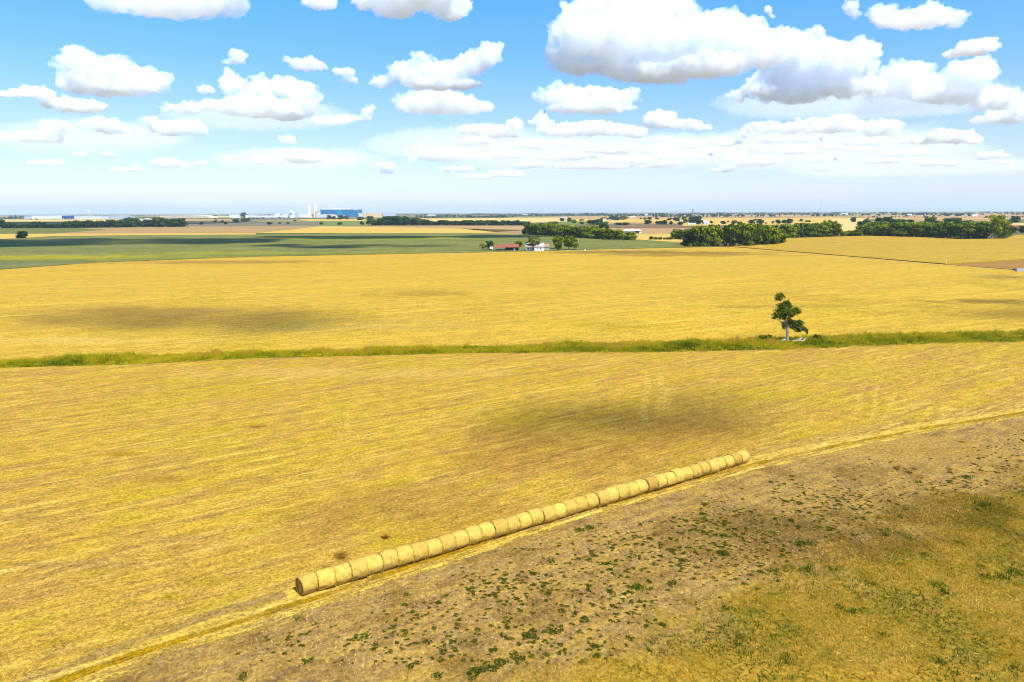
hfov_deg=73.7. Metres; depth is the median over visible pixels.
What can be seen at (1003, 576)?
grass clump
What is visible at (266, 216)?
warehouse
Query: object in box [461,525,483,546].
hay bale
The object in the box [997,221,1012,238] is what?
tree
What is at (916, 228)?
tree
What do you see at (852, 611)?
grass clump
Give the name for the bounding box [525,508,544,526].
hay bale
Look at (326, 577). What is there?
hay bale
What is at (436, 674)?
weed mat
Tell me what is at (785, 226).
tree
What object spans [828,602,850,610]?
grass clump
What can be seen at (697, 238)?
tree
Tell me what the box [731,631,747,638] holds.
grass clump
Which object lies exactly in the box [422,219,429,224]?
tree
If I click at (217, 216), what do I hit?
field
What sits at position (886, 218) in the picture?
tree
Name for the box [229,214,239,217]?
warehouse
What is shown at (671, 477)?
hay bale
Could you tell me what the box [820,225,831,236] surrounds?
tree
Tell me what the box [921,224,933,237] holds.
tree
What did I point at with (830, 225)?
tree
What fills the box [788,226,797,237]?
tree
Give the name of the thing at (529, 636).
weed mat
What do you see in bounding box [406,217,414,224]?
tree
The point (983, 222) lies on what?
tree
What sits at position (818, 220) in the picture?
field
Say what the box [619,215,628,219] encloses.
tree
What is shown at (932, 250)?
ripe field
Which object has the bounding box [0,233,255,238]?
field
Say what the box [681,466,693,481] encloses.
hay bale
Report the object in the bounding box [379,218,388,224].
tree
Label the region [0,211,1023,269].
ground
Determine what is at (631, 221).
field
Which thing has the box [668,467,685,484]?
hay bale
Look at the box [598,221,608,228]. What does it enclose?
tree
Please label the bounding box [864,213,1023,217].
field
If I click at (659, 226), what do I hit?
field
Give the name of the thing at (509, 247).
red roofed shed
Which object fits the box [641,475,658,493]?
hay bale
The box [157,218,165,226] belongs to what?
tree
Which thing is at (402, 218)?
tree
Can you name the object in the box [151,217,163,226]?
tree
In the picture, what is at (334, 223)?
field
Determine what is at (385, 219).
tree
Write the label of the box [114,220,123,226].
tree
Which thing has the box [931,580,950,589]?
grass clump
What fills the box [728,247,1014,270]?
dirt lane
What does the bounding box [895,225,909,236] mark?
tree
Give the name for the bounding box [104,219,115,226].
tree
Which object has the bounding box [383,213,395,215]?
office block
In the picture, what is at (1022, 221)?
field
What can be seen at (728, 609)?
grass clump
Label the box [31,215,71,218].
warehouse
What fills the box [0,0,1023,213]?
sky
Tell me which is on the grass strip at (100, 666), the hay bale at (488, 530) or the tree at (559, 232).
the hay bale at (488, 530)
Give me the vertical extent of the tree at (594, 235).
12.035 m
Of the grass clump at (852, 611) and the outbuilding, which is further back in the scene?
the outbuilding
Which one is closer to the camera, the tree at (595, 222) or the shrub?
the shrub
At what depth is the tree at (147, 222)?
1401.91 m
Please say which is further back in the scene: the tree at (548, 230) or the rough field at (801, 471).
the tree at (548, 230)
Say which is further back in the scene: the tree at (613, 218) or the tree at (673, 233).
the tree at (613, 218)
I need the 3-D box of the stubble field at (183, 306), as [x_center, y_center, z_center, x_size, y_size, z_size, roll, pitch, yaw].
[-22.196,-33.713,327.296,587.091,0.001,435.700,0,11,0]
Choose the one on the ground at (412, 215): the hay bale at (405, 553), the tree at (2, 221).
the tree at (2, 221)
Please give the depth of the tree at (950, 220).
1215.05 m
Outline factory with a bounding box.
[320,209,361,216]
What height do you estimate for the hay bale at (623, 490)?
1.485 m
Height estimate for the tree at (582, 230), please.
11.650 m
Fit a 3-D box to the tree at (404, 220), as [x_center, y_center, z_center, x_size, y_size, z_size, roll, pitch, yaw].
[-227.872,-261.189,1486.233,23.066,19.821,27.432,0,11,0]
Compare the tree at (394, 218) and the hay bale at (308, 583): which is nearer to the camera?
the hay bale at (308, 583)
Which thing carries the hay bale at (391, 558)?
on the straw strip at (199, 627)
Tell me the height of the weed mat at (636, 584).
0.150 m
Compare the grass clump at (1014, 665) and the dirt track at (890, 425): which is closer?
the grass clump at (1014, 665)
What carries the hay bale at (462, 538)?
on the grass strip at (100, 666)
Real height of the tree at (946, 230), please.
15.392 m
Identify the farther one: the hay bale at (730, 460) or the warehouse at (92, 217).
the warehouse at (92, 217)
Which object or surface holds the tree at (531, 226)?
on the ground at (412, 215)
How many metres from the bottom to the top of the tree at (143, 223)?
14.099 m
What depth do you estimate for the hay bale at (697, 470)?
71.40 m
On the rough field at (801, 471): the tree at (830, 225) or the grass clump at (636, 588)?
the grass clump at (636, 588)
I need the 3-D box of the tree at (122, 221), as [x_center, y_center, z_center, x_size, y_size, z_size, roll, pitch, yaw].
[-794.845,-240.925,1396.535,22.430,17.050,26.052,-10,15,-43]
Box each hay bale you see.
[295,572,318,595]
[314,567,336,591]
[332,563,352,585]
[346,556,369,582]
[364,554,383,576]
[377,548,399,571]
[393,544,413,568]
[410,540,429,563]
[425,538,443,558]
[437,533,455,554]
[452,529,469,550]
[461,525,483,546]
[477,522,495,541]
[488,516,508,538]
[505,515,521,534]
[515,511,532,530]
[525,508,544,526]
[541,504,556,525]
[552,502,567,520]
[558,498,577,517]
[572,496,588,512]
[583,492,598,511]
[593,489,611,507]
[605,486,620,503]
[614,483,630,501]
[626,482,639,497]
[630,478,648,496]
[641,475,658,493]
[654,474,667,490]
[660,471,676,487]
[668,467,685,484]
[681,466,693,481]
[685,464,702,478]
[695,461,711,476]
[703,458,719,475]
[714,456,726,471]
[722,454,734,470]
[725,452,741,467]
[737,450,750,464]
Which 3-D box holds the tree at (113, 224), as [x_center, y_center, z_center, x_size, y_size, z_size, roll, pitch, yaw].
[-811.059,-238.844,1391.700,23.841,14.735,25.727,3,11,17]
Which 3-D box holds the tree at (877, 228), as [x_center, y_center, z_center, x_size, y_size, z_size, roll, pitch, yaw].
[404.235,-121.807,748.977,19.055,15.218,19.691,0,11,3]
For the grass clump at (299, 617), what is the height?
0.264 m
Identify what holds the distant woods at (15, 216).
on the ground at (412, 215)
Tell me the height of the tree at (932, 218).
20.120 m
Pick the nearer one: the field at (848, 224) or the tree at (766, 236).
the tree at (766, 236)
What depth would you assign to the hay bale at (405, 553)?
54.01 m
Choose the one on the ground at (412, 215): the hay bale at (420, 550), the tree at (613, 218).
the tree at (613, 218)
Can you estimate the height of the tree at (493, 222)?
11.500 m
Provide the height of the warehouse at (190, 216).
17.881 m
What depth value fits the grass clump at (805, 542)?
57.70 m
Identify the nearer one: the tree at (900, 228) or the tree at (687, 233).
the tree at (687, 233)
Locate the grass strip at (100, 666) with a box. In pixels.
[48,412,1023,681]
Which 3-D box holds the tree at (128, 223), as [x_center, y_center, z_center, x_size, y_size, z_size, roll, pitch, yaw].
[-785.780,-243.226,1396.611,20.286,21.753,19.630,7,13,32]
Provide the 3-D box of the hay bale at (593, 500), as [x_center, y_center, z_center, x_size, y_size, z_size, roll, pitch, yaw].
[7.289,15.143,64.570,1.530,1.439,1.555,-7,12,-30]
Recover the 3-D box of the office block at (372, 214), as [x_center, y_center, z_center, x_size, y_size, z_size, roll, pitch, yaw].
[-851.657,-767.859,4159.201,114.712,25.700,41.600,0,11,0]
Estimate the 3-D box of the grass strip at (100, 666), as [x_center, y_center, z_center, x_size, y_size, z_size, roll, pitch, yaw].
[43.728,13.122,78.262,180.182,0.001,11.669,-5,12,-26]
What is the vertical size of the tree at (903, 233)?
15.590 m
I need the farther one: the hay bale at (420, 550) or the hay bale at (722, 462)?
the hay bale at (722, 462)
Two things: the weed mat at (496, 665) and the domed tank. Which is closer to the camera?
the weed mat at (496, 665)
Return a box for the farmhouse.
[525,243,543,250]
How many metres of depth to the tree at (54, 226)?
1360.87 m
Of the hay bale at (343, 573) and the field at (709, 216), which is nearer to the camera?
the hay bale at (343, 573)
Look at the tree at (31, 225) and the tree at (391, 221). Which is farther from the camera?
the tree at (391, 221)
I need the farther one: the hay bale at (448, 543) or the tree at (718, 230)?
the tree at (718, 230)
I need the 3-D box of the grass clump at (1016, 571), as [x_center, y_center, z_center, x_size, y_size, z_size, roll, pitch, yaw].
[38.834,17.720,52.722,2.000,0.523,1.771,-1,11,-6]
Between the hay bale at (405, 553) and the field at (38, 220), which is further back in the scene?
the field at (38, 220)
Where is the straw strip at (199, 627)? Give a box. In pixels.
[11,407,1023,681]
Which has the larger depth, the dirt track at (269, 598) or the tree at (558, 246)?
the tree at (558, 246)
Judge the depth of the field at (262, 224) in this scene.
1680.42 m
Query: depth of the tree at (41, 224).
1356.18 m
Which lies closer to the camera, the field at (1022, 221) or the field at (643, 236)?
the field at (643, 236)
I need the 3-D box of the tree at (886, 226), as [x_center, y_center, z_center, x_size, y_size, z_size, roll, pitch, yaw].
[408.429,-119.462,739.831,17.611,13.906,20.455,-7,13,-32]
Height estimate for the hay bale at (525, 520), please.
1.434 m
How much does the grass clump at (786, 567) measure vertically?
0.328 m
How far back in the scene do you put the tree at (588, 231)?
719.71 m
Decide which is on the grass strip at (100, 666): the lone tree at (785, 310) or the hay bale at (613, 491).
the hay bale at (613, 491)
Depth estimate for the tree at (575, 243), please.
497.43 m
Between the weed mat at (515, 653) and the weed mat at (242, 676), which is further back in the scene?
the weed mat at (515, 653)
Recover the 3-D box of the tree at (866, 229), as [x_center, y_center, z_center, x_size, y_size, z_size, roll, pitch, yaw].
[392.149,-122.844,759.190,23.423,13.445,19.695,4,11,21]
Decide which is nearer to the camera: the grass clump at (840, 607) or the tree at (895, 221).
the grass clump at (840, 607)
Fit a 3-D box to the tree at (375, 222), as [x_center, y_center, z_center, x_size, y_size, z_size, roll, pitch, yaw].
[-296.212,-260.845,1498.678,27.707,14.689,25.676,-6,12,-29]
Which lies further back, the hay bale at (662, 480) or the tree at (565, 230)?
the tree at (565, 230)
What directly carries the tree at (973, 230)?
on the ground at (412, 215)
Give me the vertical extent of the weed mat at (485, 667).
0.154 m
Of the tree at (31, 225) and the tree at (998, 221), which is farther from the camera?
the tree at (31, 225)
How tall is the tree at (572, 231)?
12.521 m
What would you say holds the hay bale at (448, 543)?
on the grass strip at (100, 666)
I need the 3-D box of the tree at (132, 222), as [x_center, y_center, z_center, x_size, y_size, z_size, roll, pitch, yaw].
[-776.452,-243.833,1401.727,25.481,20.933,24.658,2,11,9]
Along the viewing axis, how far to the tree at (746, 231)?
543.74 m
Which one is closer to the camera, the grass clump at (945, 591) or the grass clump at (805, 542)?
the grass clump at (945, 591)
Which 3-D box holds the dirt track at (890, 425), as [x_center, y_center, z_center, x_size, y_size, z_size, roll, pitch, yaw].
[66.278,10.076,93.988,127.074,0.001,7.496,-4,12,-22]
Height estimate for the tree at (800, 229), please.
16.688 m
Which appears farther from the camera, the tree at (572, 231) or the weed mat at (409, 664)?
the tree at (572, 231)
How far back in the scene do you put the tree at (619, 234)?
674.76 m
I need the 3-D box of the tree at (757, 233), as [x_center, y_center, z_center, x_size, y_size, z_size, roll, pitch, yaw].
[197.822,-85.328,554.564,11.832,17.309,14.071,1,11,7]
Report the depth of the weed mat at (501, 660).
42.54 m
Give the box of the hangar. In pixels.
[623,229,641,232]
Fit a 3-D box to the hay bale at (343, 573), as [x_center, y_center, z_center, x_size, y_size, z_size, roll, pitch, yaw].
[-12.928,17.640,51.776,1.542,1.423,1.544,-7,13,-32]
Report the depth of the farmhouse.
488.02 m
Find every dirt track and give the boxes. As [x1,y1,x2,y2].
[18,593,286,681]
[593,403,1023,490]
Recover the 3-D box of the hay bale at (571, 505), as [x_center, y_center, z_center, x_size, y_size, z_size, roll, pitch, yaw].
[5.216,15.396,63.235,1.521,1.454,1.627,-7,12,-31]
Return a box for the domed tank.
[289,210,294,217]
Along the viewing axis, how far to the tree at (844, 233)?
753.82 m
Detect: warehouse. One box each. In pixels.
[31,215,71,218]
[62,216,73,218]
[74,216,107,218]
[107,216,134,218]
[165,215,217,217]
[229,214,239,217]
[245,215,257,217]
[258,215,273,217]
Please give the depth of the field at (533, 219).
2566.19 m
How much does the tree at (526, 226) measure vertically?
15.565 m
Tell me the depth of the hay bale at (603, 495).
64.64 m
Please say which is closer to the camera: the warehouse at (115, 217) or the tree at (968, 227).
the tree at (968, 227)
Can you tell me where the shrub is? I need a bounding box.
[758,334,773,338]
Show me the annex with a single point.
(322, 215)
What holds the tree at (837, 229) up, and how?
on the ground at (412, 215)
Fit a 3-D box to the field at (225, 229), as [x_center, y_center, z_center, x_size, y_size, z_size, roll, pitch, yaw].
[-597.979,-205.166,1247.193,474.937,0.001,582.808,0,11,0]
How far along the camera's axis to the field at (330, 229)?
1077.40 m
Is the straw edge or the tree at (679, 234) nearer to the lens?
the straw edge
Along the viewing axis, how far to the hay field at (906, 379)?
82.80 m
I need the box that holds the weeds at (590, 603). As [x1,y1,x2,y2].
[236,434,1023,663]
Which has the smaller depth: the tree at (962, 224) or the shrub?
the shrub
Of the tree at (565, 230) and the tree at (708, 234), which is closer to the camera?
the tree at (708, 234)
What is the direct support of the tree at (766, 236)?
on the ground at (412, 215)
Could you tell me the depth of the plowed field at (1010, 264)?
353.32 m
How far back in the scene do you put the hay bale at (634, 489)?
66.75 m
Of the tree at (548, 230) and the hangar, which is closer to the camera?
the tree at (548, 230)
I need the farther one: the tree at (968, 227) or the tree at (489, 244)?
the tree at (968, 227)
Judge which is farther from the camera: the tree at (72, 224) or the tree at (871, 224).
the tree at (72, 224)
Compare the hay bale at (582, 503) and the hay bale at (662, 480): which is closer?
the hay bale at (582, 503)
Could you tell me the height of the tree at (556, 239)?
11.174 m
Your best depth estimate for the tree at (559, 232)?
779.38 m
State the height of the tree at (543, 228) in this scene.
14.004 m
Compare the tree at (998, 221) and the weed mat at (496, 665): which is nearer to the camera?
the weed mat at (496, 665)
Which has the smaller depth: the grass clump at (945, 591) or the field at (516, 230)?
the grass clump at (945, 591)
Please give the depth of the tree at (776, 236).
567.38 m
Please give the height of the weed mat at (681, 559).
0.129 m
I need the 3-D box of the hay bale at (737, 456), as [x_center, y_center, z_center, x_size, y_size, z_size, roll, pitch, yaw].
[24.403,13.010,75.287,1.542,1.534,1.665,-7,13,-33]
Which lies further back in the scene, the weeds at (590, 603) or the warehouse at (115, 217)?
the warehouse at (115, 217)
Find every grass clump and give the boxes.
[290,614,304,624]
[633,585,646,592]
[718,603,734,611]
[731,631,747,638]
[777,654,793,665]
[779,564,793,572]
[797,538,820,546]
[798,564,818,574]
[824,565,845,573]
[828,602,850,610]
[844,607,862,616]
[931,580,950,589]
[931,655,947,665]
[937,588,955,598]
[971,499,994,510]
[978,572,995,579]
[993,573,1016,582]
[1005,567,1023,577]
[1008,663,1023,673]
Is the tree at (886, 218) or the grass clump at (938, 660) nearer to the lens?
the grass clump at (938, 660)
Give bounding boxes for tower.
[308,205,311,216]
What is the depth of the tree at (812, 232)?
725.38 m
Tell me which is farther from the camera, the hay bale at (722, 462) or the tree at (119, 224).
the tree at (119, 224)
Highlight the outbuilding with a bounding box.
[544,244,549,249]
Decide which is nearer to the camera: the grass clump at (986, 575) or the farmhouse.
the grass clump at (986, 575)
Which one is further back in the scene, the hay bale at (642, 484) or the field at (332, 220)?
the field at (332, 220)
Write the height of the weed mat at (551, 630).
0.147 m
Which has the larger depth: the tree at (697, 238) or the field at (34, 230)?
the field at (34, 230)
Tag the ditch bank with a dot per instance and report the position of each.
(547, 352)
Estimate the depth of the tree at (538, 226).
836.10 m
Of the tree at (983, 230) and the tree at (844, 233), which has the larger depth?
the tree at (844, 233)
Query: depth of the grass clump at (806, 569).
53.27 m
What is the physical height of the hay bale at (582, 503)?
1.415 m
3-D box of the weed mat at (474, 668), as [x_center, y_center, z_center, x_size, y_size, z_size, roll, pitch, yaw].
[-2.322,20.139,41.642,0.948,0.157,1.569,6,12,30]
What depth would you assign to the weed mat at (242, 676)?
41.33 m
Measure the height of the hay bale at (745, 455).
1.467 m
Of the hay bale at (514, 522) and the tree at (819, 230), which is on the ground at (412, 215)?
the tree at (819, 230)
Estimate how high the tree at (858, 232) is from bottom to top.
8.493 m
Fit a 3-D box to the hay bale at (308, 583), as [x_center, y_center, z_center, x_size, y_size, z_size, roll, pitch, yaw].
[-15.097,17.903,50.471,1.483,1.407,1.539,-9,14,-40]
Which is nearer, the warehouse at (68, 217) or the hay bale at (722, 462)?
the hay bale at (722, 462)
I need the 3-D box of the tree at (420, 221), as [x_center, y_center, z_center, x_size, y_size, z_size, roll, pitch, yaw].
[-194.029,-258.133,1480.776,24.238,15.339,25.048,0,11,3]
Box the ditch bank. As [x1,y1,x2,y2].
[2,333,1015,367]
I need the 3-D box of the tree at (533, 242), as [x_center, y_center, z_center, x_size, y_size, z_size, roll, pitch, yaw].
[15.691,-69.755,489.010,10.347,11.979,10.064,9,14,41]
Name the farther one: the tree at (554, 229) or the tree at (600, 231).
the tree at (554, 229)
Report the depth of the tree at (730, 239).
544.24 m
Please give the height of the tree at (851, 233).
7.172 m
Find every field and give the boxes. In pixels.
[0,228,105,233]
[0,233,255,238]
[0,233,722,269]
[0,247,1023,359]
[0,341,1023,681]
[3,219,151,221]
[7,222,188,226]
[55,226,314,233]
[77,413,1023,681]
[160,216,228,217]
[188,222,319,225]
[230,218,301,220]
[241,221,370,225]
[262,226,489,232]
[299,219,366,220]
[346,226,525,234]
[428,218,563,221]
[544,221,590,224]
[560,215,831,218]
[564,219,682,222]
[608,228,690,235]
[615,226,723,227]
[636,234,682,242]
[683,217,850,225]
[730,235,1023,264]
[832,218,863,230]
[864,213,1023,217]
[949,260,1023,268]
[1005,219,1023,222]
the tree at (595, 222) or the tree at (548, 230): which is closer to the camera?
the tree at (548, 230)
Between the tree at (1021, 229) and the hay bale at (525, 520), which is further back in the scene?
the tree at (1021, 229)
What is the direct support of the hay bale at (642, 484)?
on the grass strip at (100, 666)
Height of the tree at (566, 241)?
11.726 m
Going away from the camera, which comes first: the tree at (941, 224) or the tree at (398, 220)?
the tree at (941, 224)
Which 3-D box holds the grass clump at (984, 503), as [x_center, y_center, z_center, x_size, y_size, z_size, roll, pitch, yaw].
[44.950,15.357,64.813,1.784,0.632,2.179,-7,13,-32]
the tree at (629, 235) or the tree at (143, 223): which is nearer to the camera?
the tree at (629, 235)
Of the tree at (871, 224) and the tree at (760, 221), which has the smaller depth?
the tree at (871, 224)
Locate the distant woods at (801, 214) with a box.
[530,211,1023,216]
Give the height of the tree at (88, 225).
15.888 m
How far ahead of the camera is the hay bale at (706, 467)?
72.14 m
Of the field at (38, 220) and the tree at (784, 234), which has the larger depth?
the field at (38, 220)
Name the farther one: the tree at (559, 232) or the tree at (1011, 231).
the tree at (559, 232)
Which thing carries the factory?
on the ground at (412, 215)
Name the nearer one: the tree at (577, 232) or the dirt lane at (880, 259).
the dirt lane at (880, 259)
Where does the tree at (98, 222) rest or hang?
on the ground at (412, 215)
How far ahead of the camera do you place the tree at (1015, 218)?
1561.28 m
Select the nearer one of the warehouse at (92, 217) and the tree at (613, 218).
the tree at (613, 218)
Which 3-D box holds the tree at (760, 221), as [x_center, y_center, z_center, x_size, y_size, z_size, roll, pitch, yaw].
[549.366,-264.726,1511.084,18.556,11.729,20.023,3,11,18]
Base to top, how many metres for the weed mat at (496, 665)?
0.127 m
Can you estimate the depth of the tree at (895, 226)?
731.84 m
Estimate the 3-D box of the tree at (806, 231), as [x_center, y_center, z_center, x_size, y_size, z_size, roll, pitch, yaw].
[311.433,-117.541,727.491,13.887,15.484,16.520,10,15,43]
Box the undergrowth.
[524,232,1011,245]
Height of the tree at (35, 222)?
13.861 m
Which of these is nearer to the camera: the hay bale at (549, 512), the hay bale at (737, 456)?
the hay bale at (549, 512)
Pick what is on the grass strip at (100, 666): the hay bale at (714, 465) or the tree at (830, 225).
the hay bale at (714, 465)
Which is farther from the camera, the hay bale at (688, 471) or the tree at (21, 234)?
the tree at (21, 234)
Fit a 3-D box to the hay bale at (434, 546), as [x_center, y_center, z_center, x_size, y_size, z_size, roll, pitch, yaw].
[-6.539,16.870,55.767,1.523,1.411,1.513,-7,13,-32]
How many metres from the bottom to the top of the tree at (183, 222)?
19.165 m
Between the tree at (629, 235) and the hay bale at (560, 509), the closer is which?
the hay bale at (560, 509)
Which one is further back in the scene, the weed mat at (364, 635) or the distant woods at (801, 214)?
the distant woods at (801, 214)
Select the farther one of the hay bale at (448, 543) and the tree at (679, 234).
the tree at (679, 234)
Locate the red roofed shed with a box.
[495,244,518,250]
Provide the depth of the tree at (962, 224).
684.07 m
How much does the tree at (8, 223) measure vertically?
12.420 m
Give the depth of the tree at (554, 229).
789.98 m
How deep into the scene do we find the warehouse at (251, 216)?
3934.22 m
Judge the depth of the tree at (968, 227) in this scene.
681.52 m
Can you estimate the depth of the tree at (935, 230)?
702.52 m
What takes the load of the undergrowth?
on the ground at (412, 215)
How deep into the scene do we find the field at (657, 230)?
1041.47 m
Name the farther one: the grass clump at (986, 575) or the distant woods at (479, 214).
the distant woods at (479, 214)
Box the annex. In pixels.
[316,214,335,216]
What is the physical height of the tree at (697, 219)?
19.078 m
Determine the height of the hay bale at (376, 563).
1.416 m
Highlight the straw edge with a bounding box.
[87,416,1023,681]
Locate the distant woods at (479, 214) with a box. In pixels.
[254,213,541,218]
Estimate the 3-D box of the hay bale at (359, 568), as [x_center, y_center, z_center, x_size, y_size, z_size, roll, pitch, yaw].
[-11.884,17.463,52.404,1.523,1.535,1.646,-7,13,-31]
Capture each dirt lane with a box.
[563,247,727,250]
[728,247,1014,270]
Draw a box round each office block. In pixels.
[362,213,381,216]
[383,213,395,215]
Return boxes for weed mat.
[237,670,246,681]
[303,656,313,664]
[357,632,370,640]
[406,663,414,670]
[430,672,442,679]
[466,666,484,680]
[475,662,496,673]
[492,662,500,673]
[497,658,509,666]
[509,651,521,657]
[521,632,535,638]
[547,627,558,635]
[632,582,642,588]
[666,579,676,587]
[676,558,689,562]
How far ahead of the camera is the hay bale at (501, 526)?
58.67 m
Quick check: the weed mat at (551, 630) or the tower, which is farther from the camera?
the tower
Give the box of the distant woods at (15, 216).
[4,214,293,219]
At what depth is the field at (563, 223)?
1650.47 m
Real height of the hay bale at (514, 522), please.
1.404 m
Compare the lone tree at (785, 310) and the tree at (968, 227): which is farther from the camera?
the tree at (968, 227)
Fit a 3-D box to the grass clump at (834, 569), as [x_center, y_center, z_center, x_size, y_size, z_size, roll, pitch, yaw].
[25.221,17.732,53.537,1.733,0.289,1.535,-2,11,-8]
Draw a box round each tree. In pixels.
[0,219,6,227]
[1,222,11,227]
[15,231,27,237]
[27,223,36,227]
[32,221,40,227]
[37,222,46,227]
[50,223,59,227]
[70,220,81,227]
[73,222,84,227]
[84,220,94,227]
[95,220,103,226]
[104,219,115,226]
[108,220,117,226]
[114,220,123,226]
[118,219,128,226]
[123,217,130,226]
[127,218,139,226]
[138,220,145,226]
[143,219,150,226]
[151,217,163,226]
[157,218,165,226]
[160,219,170,226]
[171,218,181,226]
[176,218,187,226]
[371,219,378,224]
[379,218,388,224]
[383,216,391,224]
[387,216,394,224]
[390,216,399,224]
[393,217,402,224]
[399,216,406,224]
[402,217,409,224]
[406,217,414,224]
[418,218,427,224]
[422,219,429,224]
[485,241,493,249]
[487,220,498,224]
[522,223,530,234]
[525,236,540,250]
[526,223,536,234]
[533,223,544,234]
[537,224,547,234]
[546,224,553,235]
[551,224,560,235]
[552,235,562,244]
[555,243,561,250]
[556,226,565,236]
[562,226,571,235]
[562,235,573,249]
[568,227,575,236]
[570,238,579,249]
[574,226,582,237]
[579,228,590,237]
[584,226,595,238]
[586,219,600,224]
[588,228,599,238]
[596,228,606,238]
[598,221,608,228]
[603,229,615,239]
[608,216,619,219]
[612,229,625,239]
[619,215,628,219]
[623,231,637,239]
[670,229,679,238]
[676,229,682,238]
[680,229,692,245]
[690,226,703,246]
[694,216,702,223]
[700,225,716,245]
[711,226,725,245]
[719,224,735,246]
[734,223,754,245]
[753,227,762,244]
[756,219,764,223]
[756,225,772,243]
[765,225,782,243]
[771,292,807,340]
[778,223,791,237]
[779,228,788,242]
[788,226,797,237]
[794,223,804,237]
[799,224,812,237]
[805,224,817,236]
[814,223,823,236]
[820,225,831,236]
[824,221,835,236]
[831,223,842,236]
[839,231,848,235]
[848,230,855,235]
[854,229,862,235]
[855,225,874,235]
[865,222,878,235]
[872,223,887,235]
[874,217,885,221]
[879,224,895,235]
[882,223,902,235]
[883,217,892,220]
[889,219,903,223]
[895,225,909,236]
[898,223,921,236]
[910,222,927,236]
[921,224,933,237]
[924,216,936,221]
[924,224,945,237]
[934,221,952,237]
[938,225,961,237]
[944,218,961,221]
[949,221,970,238]
[959,224,971,238]
[961,224,980,238]
[970,223,991,238]
[979,221,993,232]
[987,215,1008,238]
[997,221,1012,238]
[1008,216,1020,221]
[1008,225,1014,234]
[1017,226,1023,232]
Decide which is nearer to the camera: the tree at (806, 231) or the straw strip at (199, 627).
the straw strip at (199, 627)
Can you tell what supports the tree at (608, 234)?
on the ground at (412, 215)
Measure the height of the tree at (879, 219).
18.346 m
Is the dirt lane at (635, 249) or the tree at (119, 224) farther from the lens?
the tree at (119, 224)
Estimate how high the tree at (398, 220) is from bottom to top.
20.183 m
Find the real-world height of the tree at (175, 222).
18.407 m
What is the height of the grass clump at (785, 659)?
0.373 m
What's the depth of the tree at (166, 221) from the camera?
1410.25 m
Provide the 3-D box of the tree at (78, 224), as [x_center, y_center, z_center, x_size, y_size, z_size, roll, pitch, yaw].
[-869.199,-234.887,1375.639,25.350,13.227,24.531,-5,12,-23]
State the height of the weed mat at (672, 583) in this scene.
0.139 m
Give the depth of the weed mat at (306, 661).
42.70 m

